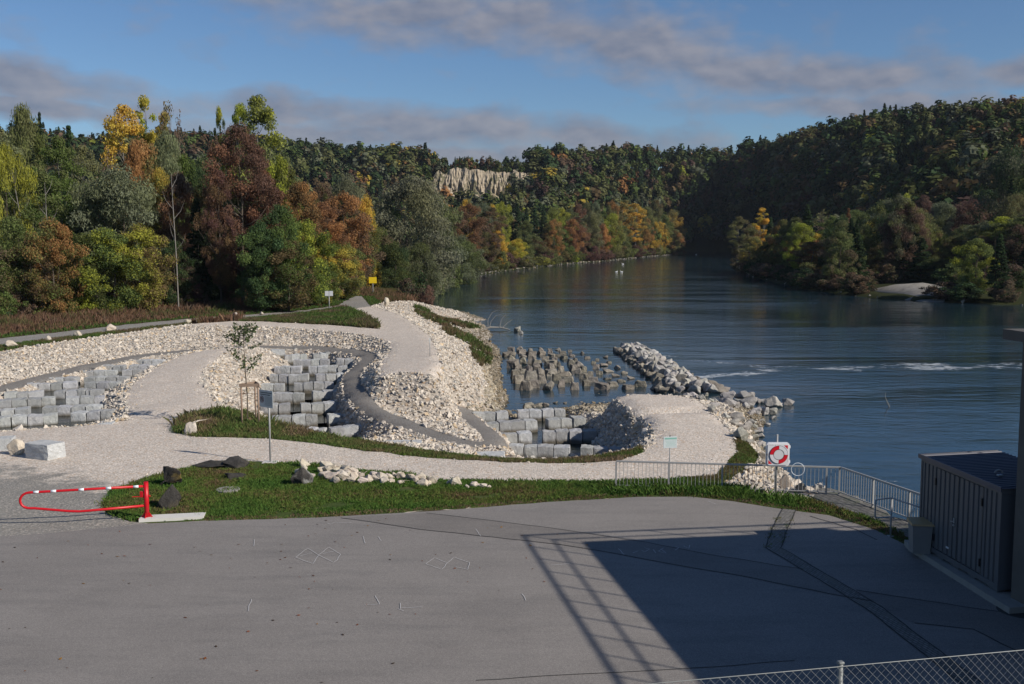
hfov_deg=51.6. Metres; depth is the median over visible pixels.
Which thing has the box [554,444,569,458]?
granite block
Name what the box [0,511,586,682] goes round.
fallen leaves
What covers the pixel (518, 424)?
granite block
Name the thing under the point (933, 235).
maple tree
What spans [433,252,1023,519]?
river
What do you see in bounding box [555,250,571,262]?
shrub
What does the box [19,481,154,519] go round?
barrier gate
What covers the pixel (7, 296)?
shrub
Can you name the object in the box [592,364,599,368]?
river boulder
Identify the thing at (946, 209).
willow tree
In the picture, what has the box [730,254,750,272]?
shrub
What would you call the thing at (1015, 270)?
shrub
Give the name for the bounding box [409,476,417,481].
white rock
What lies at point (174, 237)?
dead tree
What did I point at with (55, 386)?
granite block
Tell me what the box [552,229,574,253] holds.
maple tree
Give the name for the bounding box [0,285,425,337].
tall brown grass
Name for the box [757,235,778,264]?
maple tree
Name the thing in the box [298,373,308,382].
granite block
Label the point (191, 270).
maple tree
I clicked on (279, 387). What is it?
granite block
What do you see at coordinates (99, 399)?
granite block
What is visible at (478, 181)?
cliff
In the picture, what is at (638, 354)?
dam rock
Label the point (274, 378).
granite block
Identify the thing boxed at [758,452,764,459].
bank rock
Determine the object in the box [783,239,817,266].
broadleaf tree
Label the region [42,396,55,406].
granite block
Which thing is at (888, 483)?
railing
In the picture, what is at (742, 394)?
bank rock
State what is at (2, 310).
shrub
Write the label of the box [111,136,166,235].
broadleaf tree
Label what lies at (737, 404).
bank rock
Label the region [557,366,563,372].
river boulder
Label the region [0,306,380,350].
verge grass
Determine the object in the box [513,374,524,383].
river boulder
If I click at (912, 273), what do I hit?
spruce tree
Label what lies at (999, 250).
spruce tree
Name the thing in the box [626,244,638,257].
shrub
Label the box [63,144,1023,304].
hills
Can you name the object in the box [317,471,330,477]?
white rock
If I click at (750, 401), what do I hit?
bank rock
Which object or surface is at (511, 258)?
shrub
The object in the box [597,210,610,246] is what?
aspen tree
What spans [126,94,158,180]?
poplar tree
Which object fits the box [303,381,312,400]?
granite block
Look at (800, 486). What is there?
bank rock
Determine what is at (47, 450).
granite block
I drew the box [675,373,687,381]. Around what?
dam rock
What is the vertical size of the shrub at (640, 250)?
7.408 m
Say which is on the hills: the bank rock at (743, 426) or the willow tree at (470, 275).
the willow tree at (470, 275)
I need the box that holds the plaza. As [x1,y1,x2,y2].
[0,497,1023,683]
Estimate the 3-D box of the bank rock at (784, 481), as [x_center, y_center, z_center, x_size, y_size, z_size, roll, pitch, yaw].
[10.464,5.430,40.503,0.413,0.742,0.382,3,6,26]
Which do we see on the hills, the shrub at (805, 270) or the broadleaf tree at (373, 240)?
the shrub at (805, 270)
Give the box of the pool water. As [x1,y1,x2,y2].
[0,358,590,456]
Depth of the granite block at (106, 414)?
56.20 m
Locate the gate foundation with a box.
[139,512,205,521]
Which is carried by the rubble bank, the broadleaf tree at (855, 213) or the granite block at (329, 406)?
the granite block at (329, 406)
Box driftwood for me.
[484,311,510,329]
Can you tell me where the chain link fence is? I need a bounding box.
[649,650,1023,683]
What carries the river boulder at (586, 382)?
in the river
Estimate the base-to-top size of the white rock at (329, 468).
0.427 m
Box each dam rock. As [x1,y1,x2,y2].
[635,351,642,358]
[645,356,653,362]
[645,371,654,377]
[648,360,654,369]
[651,373,663,380]
[654,378,663,384]
[655,385,664,391]
[659,368,669,374]
[659,387,669,393]
[665,376,675,382]
[666,381,674,390]
[671,381,680,389]
[672,385,684,392]
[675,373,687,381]
[680,380,688,387]
[687,383,699,392]
[688,380,702,390]
[703,382,711,390]
[706,384,718,392]
[716,385,728,393]
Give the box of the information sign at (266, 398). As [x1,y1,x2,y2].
[259,389,278,463]
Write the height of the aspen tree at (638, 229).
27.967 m
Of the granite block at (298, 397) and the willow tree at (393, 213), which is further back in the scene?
the willow tree at (393, 213)
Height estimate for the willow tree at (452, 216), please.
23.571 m
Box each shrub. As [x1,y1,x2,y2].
[0,290,29,316]
[0,298,9,316]
[8,292,37,314]
[22,278,44,309]
[50,284,94,312]
[74,279,98,310]
[95,295,123,309]
[148,279,182,304]
[160,293,193,305]
[329,279,345,300]
[396,278,425,297]
[411,269,434,303]
[418,285,434,304]
[428,270,446,294]
[441,266,462,287]
[462,254,481,272]
[473,258,490,272]
[485,262,498,270]
[486,255,502,270]
[492,251,510,269]
[502,252,520,268]
[515,256,536,267]
[533,257,555,265]
[534,251,553,263]
[548,253,564,263]
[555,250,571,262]
[561,247,580,261]
[577,251,587,261]
[582,246,602,260]
[583,252,600,260]
[596,249,615,259]
[598,251,613,260]
[610,249,623,258]
[619,246,630,258]
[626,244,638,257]
[631,245,645,256]
[646,244,662,254]
[647,247,656,255]
[662,248,672,253]
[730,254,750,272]
[743,262,756,274]
[747,264,774,275]
[753,266,772,278]
[793,267,819,282]
[798,273,826,287]
[799,262,821,274]
[809,273,845,289]
[826,276,843,290]
[836,272,868,293]
[844,276,878,293]
[860,267,883,284]
[876,263,906,283]
[918,281,963,299]
[931,262,969,284]
[938,282,983,300]
[953,265,994,286]
[982,263,1023,288]
[985,279,1021,302]
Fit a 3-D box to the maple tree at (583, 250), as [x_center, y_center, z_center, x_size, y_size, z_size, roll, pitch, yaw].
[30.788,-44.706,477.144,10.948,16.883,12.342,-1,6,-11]
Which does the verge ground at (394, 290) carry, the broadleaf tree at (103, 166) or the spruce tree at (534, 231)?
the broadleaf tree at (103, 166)
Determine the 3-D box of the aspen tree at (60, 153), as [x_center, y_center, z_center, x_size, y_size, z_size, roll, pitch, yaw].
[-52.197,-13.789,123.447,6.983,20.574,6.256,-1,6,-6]
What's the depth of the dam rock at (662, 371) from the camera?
88.49 m
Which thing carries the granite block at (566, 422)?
on the rubble bank
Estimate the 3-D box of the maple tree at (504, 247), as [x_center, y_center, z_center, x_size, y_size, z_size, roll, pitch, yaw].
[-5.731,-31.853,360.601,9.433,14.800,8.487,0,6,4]
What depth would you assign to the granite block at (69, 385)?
68.02 m
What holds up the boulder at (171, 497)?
on the lawn ground at (340, 504)
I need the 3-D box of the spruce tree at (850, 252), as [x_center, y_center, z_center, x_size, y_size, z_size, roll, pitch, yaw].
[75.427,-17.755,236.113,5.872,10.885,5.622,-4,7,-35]
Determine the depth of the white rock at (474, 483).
38.71 m
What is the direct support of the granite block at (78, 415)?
on the rubble bank
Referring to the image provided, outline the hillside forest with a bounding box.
[0,94,1023,258]
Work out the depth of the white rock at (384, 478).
39.10 m
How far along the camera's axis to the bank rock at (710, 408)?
56.80 m
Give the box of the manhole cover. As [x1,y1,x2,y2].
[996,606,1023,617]
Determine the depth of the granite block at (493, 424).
63.00 m
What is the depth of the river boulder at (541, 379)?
86.04 m
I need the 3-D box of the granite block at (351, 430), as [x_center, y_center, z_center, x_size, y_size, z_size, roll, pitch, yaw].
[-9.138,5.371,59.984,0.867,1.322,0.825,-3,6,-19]
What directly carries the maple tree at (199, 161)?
on the hills
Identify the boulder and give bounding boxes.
[157,484,181,508]
[158,466,181,485]
[191,460,224,467]
[223,456,249,468]
[224,473,243,479]
[290,467,313,484]
[502,351,512,356]
[506,360,521,368]
[508,347,514,351]
[508,355,515,359]
[510,369,520,378]
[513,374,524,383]
[514,326,520,331]
[517,349,526,353]
[519,357,526,364]
[519,380,531,390]
[522,402,532,408]
[524,370,536,379]
[525,351,536,355]
[528,355,536,363]
[529,379,539,387]
[532,359,543,365]
[532,362,540,369]
[534,403,543,406]
[536,368,544,376]
[537,351,546,354]
[537,375,545,383]
[542,381,554,390]
[544,359,556,366]
[544,369,556,375]
[547,363,554,368]
[551,373,560,380]
[556,379,564,386]
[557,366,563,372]
[559,351,566,354]
[561,371,571,376]
[564,376,572,382]
[567,359,574,364]
[569,363,577,370]
[569,382,578,389]
[575,368,580,373]
[576,361,583,366]
[579,373,587,379]
[580,365,586,372]
[582,380,591,385]
[587,371,593,376]
[589,376,598,382]
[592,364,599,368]
[593,381,609,389]
[607,381,618,386]
[621,384,634,389]
[633,380,646,386]
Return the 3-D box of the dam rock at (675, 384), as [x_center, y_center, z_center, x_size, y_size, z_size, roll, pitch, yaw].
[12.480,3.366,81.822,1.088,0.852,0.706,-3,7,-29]
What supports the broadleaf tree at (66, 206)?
on the hills
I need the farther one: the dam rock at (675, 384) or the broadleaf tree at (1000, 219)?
the broadleaf tree at (1000, 219)
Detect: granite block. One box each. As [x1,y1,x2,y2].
[0,398,11,408]
[0,415,11,427]
[0,435,15,450]
[1,408,15,418]
[4,390,17,398]
[12,397,27,407]
[12,414,27,426]
[15,406,30,414]
[17,391,28,399]
[25,440,65,460]
[27,382,38,387]
[28,390,43,397]
[28,397,41,407]
[28,414,43,425]
[38,382,50,390]
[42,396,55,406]
[42,405,58,413]
[43,412,57,424]
[51,382,62,390]
[52,377,63,381]
[54,389,66,398]
[57,405,73,415]
[63,380,77,389]
[64,376,79,383]
[66,389,76,395]
[66,396,79,404]
[70,410,88,421]
[71,404,87,411]
[77,388,87,397]
[81,395,94,403]
[84,370,94,375]
[84,376,96,384]
[85,381,98,388]
[86,404,102,410]
[87,409,102,420]
[90,388,104,396]
[94,369,103,375]
[94,395,104,403]
[95,375,107,380]
[97,381,111,389]
[98,421,114,424]
[101,408,115,420]
[103,364,114,369]
[104,369,117,375]
[106,375,118,380]
[109,381,120,388]
[113,365,120,372]
[117,376,129,381]
[121,364,126,372]
[122,368,132,376]
[129,364,138,368]
[133,369,141,376]
[135,359,144,364]
[138,364,148,370]
[143,358,153,363]
[152,359,165,364]
[261,383,273,391]
[261,407,266,414]
[267,402,278,415]
[270,349,284,357]
[270,374,278,383]
[274,366,280,373]
[274,383,284,391]
[275,391,282,403]
[278,414,291,423]
[279,373,288,384]
[279,402,290,414]
[281,365,291,373]
[282,392,292,403]
[284,354,291,363]
[289,373,298,384]
[291,354,299,363]
[291,366,302,373]
[292,413,305,426]
[293,359,301,365]
[293,392,304,403]
[294,382,303,392]
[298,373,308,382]
[300,353,306,358]
[300,402,311,413]
[301,359,310,373]
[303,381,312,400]
[306,414,317,427]
[308,366,317,382]
[311,358,319,365]
[311,390,323,402]
[311,401,323,414]
[312,353,321,358]
[314,381,323,390]
[315,373,325,381]
[316,427,326,432]
[318,365,327,373]
[319,352,327,358]
[320,358,329,365]
[321,389,334,400]
[323,401,335,413]
[324,381,333,389]
[325,373,336,383]
[326,413,340,426]
[328,365,337,373]
[328,426,344,435]
[335,372,343,382]
[336,358,344,365]
[338,365,346,372]
[343,424,358,437]
[345,358,352,366]
[388,439,421,443]
[472,411,484,420]
[477,451,504,457]
[484,411,496,421]
[486,421,498,430]
[495,410,508,419]
[496,420,511,431]
[502,432,517,442]
[509,419,524,432]
[509,443,523,456]
[516,409,529,418]
[516,430,531,445]
[521,418,537,431]
[524,444,537,457]
[528,408,541,420]
[538,443,553,458]
[541,408,553,420]
[542,430,555,443]
[545,417,560,430]
[553,408,565,416]
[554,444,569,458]
[555,428,568,443]
[558,417,572,428]
[569,415,585,428]
[569,428,581,443]
[580,444,593,455]
[582,429,595,442]
[594,445,608,453]
[610,446,623,451]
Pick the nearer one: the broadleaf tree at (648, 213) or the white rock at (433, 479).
the white rock at (433, 479)
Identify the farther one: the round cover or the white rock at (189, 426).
the white rock at (189, 426)
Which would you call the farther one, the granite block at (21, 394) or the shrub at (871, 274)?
the shrub at (871, 274)
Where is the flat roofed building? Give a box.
[1003,329,1023,603]
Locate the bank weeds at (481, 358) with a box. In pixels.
[411,303,494,365]
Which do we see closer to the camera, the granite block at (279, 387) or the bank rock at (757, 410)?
the bank rock at (757, 410)
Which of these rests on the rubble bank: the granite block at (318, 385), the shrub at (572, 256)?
the granite block at (318, 385)
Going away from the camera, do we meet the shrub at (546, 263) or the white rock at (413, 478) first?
the white rock at (413, 478)
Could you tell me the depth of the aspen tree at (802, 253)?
270.23 m
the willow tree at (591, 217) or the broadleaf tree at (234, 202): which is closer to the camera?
the broadleaf tree at (234, 202)
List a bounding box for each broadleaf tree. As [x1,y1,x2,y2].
[32,189,86,272]
[47,201,79,277]
[93,163,117,276]
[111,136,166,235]
[143,166,178,286]
[156,171,211,283]
[164,153,213,244]
[185,178,217,270]
[187,242,235,299]
[192,169,238,305]
[202,122,285,302]
[212,105,225,173]
[214,193,240,272]
[218,247,256,298]
[227,103,252,200]
[244,170,290,279]
[265,153,303,264]
[273,180,326,268]
[299,201,349,281]
[300,184,345,241]
[317,191,375,279]
[346,211,393,278]
[360,226,379,284]
[370,224,396,287]
[453,202,487,259]
[457,199,475,237]
[466,202,490,243]
[473,225,501,261]
[476,201,498,253]
[489,201,513,254]
[516,220,541,256]
[539,219,565,255]
[552,208,577,238]
[560,219,586,252]
[569,203,588,245]
[579,201,593,249]
[586,202,603,247]
[603,199,623,241]
[618,210,631,228]
[634,206,648,245]
[636,213,655,250]
[643,206,660,247]
[646,199,663,237]
[656,221,671,249]
[660,214,674,245]
[780,222,816,268]
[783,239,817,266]
[843,209,865,225]
[879,194,922,268]
[916,194,933,211]
[925,210,964,243]
[934,236,967,269]
[939,224,981,260]
[949,220,1009,260]
[950,198,996,239]
[962,188,1004,219]
[978,216,1021,265]
[1009,164,1023,195]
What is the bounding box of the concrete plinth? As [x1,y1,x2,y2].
[904,540,1023,613]
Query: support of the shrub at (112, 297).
on the verge ground at (394, 290)
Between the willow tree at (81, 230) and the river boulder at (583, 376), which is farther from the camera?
the willow tree at (81, 230)
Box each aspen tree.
[0,128,40,247]
[0,174,14,206]
[7,170,74,278]
[26,135,90,279]
[66,144,101,240]
[99,103,148,224]
[220,94,288,225]
[478,207,508,250]
[558,209,586,235]
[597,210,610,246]
[617,200,637,242]
[626,207,643,239]
[726,216,749,256]
[789,242,826,268]
[817,216,835,251]
[833,233,866,264]
[980,216,1023,261]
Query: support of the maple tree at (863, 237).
on the hills
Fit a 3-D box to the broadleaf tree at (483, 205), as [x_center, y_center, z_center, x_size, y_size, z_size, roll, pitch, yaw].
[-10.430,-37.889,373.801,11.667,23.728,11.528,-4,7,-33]
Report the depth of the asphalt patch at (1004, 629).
25.03 m
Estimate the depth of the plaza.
25.86 m
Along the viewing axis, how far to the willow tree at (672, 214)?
690.54 m
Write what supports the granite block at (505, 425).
on the rubble bank
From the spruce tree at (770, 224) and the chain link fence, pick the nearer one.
the chain link fence
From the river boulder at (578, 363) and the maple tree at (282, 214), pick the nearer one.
the river boulder at (578, 363)
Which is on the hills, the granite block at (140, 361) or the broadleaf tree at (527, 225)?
the broadleaf tree at (527, 225)
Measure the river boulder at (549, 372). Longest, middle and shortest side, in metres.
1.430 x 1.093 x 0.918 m
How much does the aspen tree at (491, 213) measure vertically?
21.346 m
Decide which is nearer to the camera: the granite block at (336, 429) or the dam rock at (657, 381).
the granite block at (336, 429)
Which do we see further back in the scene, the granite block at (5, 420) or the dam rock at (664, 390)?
the dam rock at (664, 390)
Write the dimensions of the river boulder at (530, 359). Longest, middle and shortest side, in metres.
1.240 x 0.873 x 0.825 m
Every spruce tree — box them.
[37,112,50,209]
[62,125,75,284]
[178,198,219,302]
[503,201,514,250]
[513,203,523,251]
[522,207,531,246]
[531,209,541,256]
[539,204,548,253]
[766,217,773,245]
[802,205,815,239]
[841,238,856,274]
[844,208,850,223]
[846,218,856,248]
[846,234,872,284]
[854,219,860,238]
[893,222,927,278]
[903,238,938,280]
[985,234,1013,300]
[1014,248,1023,275]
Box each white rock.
[7,439,24,454]
[184,419,203,434]
[299,458,309,466]
[317,466,325,471]
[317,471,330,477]
[320,461,332,466]
[324,465,335,471]
[325,472,338,479]
[331,466,341,471]
[333,477,339,482]
[337,472,349,479]
[341,465,349,469]
[346,476,355,482]
[348,467,357,472]
[350,472,357,477]
[357,477,367,483]
[366,474,372,481]
[377,471,387,478]
[379,476,388,482]
[396,472,405,478]
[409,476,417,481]
[415,472,425,478]
[419,477,428,485]
[429,475,437,483]
[449,476,461,484]
[470,481,477,486]
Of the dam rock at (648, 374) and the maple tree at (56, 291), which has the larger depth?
the maple tree at (56, 291)
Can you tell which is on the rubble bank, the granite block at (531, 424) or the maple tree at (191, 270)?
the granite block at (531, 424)
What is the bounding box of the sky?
[0,0,1023,168]
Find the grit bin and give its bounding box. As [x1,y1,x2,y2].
[906,517,934,553]
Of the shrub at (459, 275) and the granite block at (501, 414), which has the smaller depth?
the granite block at (501, 414)
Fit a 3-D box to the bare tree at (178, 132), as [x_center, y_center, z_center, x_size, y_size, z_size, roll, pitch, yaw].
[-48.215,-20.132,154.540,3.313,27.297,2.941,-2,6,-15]
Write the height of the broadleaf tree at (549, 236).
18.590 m
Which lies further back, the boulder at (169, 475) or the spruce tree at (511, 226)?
the spruce tree at (511, 226)
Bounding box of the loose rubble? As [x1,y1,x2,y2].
[0,300,831,492]
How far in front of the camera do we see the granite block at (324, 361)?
83.97 m
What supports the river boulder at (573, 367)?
in the river
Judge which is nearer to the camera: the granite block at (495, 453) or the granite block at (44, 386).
the granite block at (495, 453)
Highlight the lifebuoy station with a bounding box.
[765,434,790,493]
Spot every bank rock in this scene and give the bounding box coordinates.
[698,394,705,399]
[707,405,715,412]
[709,402,720,406]
[719,397,735,406]
[721,413,730,418]
[722,391,735,398]
[729,412,742,421]
[729,418,738,426]
[732,401,739,407]
[732,426,748,440]
[734,390,753,398]
[738,424,747,429]
[740,397,756,405]
[742,402,749,407]
[743,421,752,430]
[747,410,755,414]
[752,434,758,440]
[753,407,761,414]
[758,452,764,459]
[761,407,768,414]
[764,396,782,406]
[769,407,776,414]
[779,474,790,489]
[781,398,793,404]
[796,483,805,492]
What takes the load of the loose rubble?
on the rubble bank
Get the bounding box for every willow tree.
[0,101,47,274]
[0,141,42,286]
[64,185,131,279]
[66,162,182,288]
[112,156,122,281]
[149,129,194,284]
[185,165,210,207]
[327,199,364,274]
[330,171,366,205]
[364,174,462,295]
[372,241,419,287]
[376,201,403,282]
[403,242,443,301]
[408,192,468,289]
[443,215,468,247]
[445,234,489,283]
[539,207,564,249]
[578,210,604,253]
[602,213,626,255]
[663,209,687,249]
[877,204,937,279]
[892,208,946,249]
[926,201,965,256]
[968,143,1023,234]
[993,193,1023,260]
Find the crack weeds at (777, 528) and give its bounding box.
[763,515,794,547]
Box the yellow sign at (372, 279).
[369,277,376,282]
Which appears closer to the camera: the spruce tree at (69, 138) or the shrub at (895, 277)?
the spruce tree at (69, 138)
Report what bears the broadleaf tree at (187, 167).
on the verge ground at (394, 290)
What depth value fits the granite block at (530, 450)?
54.71 m
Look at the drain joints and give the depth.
25.68 m
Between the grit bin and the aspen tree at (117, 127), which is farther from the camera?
the aspen tree at (117, 127)
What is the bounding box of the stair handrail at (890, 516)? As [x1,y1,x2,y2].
[874,497,918,536]
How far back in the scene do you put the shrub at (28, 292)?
107.51 m
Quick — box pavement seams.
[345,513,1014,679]
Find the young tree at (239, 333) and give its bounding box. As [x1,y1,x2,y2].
[223,322,262,420]
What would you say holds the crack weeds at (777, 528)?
on the plaza
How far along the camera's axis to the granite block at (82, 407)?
58.00 m
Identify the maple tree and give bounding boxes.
[0,215,50,292]
[0,240,66,314]
[0,244,26,309]
[14,216,90,312]
[63,233,120,310]
[71,227,158,312]
[101,222,178,310]
[120,138,149,281]
[156,239,197,305]
[171,258,209,303]
[194,154,212,174]
[234,196,262,243]
[235,220,288,310]
[247,204,312,310]
[249,239,318,311]
[277,177,309,219]
[284,218,340,305]
[292,259,338,304]
[301,248,349,304]
[327,241,366,299]
[356,194,381,286]
[482,227,508,265]
[498,243,518,261]
[507,238,529,266]
[526,237,553,263]
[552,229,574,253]
[576,224,591,255]
[589,223,614,254]
[614,225,632,250]
[646,221,665,250]
[663,225,675,251]
[668,230,684,254]
[672,236,686,254]
[731,223,763,263]
[738,236,766,263]
[754,244,774,262]
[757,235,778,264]
[767,219,787,266]
[773,227,788,265]
[776,217,801,261]
[779,221,816,261]
[781,229,806,260]
[795,240,823,275]
[814,233,821,268]
[815,231,861,283]
[817,217,849,265]
[821,220,855,274]
[833,240,869,272]
[859,199,894,271]
[859,225,877,270]
[865,242,895,276]
[893,211,942,255]
[916,256,951,278]
[928,228,951,269]
[949,237,999,293]
[953,235,1002,276]
[988,224,1023,271]
[992,205,1022,219]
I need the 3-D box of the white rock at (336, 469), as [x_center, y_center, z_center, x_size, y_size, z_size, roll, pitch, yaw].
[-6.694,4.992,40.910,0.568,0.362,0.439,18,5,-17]
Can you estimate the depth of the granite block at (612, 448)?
54.36 m
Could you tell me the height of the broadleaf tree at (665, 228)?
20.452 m
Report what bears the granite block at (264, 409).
on the rubble bank
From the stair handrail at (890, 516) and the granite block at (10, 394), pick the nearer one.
the stair handrail at (890, 516)
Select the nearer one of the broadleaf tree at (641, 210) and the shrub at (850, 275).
the shrub at (850, 275)
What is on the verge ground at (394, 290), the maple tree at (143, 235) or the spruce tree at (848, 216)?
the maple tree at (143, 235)
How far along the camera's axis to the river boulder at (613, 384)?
84.45 m
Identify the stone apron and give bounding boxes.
[812,488,908,537]
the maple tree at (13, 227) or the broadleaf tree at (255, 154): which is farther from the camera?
the broadleaf tree at (255, 154)
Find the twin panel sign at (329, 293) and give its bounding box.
[325,291,332,307]
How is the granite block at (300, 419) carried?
on the rubble bank
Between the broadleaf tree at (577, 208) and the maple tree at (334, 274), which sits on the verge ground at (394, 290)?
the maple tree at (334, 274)
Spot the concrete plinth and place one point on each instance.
(1005, 601)
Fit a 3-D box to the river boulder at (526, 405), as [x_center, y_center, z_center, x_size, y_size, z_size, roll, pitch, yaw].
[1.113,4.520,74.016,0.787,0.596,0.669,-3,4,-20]
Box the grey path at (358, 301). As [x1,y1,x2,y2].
[0,296,369,343]
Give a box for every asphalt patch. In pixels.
[346,513,843,595]
[860,592,1023,652]
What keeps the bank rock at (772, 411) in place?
in the river
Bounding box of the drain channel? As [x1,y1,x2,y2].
[766,509,981,683]
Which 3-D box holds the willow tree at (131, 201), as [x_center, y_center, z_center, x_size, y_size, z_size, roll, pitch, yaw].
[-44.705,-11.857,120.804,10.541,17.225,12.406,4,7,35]
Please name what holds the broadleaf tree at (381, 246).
on the hills
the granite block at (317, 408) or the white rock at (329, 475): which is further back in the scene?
the granite block at (317, 408)
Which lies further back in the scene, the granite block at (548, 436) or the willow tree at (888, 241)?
the willow tree at (888, 241)
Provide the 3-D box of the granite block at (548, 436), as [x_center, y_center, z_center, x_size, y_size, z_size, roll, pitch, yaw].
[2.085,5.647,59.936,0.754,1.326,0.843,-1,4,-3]
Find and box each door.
[932,467,958,559]
[956,477,983,572]
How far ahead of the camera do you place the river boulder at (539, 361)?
98.00 m
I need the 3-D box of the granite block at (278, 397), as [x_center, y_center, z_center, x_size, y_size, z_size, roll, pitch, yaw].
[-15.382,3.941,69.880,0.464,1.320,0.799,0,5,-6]
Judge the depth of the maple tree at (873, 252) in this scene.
257.09 m
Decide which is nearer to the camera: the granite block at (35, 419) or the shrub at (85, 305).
the granite block at (35, 419)
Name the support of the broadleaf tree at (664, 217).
on the hills
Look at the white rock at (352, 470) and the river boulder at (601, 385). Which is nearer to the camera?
the white rock at (352, 470)
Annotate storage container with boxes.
[918,450,1017,591]
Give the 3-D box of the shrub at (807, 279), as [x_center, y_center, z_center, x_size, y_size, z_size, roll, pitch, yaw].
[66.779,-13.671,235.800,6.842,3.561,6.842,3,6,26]
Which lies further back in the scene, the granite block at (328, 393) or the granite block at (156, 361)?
the granite block at (156, 361)
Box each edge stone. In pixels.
[5,340,17,345]
[74,331,82,335]
[106,324,115,330]
[384,297,388,305]
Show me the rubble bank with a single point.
(427, 399)
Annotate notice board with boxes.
[663,435,676,483]
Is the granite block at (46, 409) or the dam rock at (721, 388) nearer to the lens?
the granite block at (46, 409)
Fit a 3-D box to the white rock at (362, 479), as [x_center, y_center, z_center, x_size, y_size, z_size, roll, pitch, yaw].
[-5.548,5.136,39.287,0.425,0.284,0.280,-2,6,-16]
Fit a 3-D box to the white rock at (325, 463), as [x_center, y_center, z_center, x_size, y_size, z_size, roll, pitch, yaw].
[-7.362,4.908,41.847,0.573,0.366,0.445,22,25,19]
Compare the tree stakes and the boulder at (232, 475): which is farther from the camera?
the tree stakes
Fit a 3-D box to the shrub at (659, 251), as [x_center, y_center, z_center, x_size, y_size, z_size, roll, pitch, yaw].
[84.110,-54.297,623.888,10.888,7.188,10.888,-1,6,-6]
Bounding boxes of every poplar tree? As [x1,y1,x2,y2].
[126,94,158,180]
[154,110,174,168]
[627,203,648,248]
[751,207,770,241]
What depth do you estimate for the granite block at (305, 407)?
66.06 m
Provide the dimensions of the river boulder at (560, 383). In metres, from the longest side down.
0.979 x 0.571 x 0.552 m
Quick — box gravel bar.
[875,283,957,301]
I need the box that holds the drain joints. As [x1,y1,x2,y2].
[765,509,983,683]
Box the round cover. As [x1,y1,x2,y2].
[217,486,239,493]
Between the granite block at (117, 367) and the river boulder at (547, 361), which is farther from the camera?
the river boulder at (547, 361)
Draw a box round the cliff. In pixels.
[429,167,537,199]
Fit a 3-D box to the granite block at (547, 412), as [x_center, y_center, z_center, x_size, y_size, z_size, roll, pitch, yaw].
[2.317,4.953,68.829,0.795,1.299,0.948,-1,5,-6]
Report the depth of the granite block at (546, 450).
54.67 m
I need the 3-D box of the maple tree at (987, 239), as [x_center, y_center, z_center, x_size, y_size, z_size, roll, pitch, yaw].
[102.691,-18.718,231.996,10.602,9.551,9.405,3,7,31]
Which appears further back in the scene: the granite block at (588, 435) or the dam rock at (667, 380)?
the dam rock at (667, 380)
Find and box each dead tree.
[8,168,29,225]
[36,182,56,220]
[163,173,185,306]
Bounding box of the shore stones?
[455,254,1022,304]
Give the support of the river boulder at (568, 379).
in the river
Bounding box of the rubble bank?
[0,301,816,531]
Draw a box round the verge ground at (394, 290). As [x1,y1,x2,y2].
[0,287,905,536]
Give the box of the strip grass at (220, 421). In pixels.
[163,403,646,462]
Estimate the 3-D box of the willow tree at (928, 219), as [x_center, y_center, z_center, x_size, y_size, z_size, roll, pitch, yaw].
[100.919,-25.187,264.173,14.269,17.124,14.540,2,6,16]
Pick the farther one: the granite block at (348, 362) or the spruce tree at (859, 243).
the spruce tree at (859, 243)
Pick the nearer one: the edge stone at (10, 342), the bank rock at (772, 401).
the bank rock at (772, 401)
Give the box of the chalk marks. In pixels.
[248,501,714,610]
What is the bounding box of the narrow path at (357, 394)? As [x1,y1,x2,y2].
[0,346,507,447]
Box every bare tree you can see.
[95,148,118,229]
[155,100,175,161]
[173,109,187,156]
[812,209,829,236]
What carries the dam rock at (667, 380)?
in the river
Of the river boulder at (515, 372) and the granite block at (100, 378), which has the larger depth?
the river boulder at (515, 372)
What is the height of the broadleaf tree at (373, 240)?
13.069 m
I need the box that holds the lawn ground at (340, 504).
[103,433,907,543]
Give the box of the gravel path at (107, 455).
[0,307,735,535]
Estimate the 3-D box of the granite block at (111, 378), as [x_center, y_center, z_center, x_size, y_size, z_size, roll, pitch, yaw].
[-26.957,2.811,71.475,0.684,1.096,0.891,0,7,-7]
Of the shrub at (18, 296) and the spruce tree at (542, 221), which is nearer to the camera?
the shrub at (18, 296)
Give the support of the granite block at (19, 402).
on the rubble bank
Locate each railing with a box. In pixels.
[615,460,840,494]
[840,467,919,517]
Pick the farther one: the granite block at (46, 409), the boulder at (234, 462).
the granite block at (46, 409)
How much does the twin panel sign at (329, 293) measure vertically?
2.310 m
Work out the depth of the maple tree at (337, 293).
130.43 m
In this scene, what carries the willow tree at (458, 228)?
on the hills
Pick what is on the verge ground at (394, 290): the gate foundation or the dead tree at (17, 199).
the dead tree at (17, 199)
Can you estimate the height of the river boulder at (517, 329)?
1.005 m
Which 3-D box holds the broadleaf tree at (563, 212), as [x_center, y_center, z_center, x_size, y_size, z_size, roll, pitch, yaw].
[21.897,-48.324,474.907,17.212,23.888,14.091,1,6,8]
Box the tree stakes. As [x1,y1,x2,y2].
[239,381,259,422]
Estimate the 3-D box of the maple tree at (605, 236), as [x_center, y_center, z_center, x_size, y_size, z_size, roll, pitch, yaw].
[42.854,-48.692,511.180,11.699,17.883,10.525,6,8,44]
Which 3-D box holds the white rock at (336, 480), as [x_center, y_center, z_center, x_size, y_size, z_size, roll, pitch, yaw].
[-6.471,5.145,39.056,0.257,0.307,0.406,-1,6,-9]

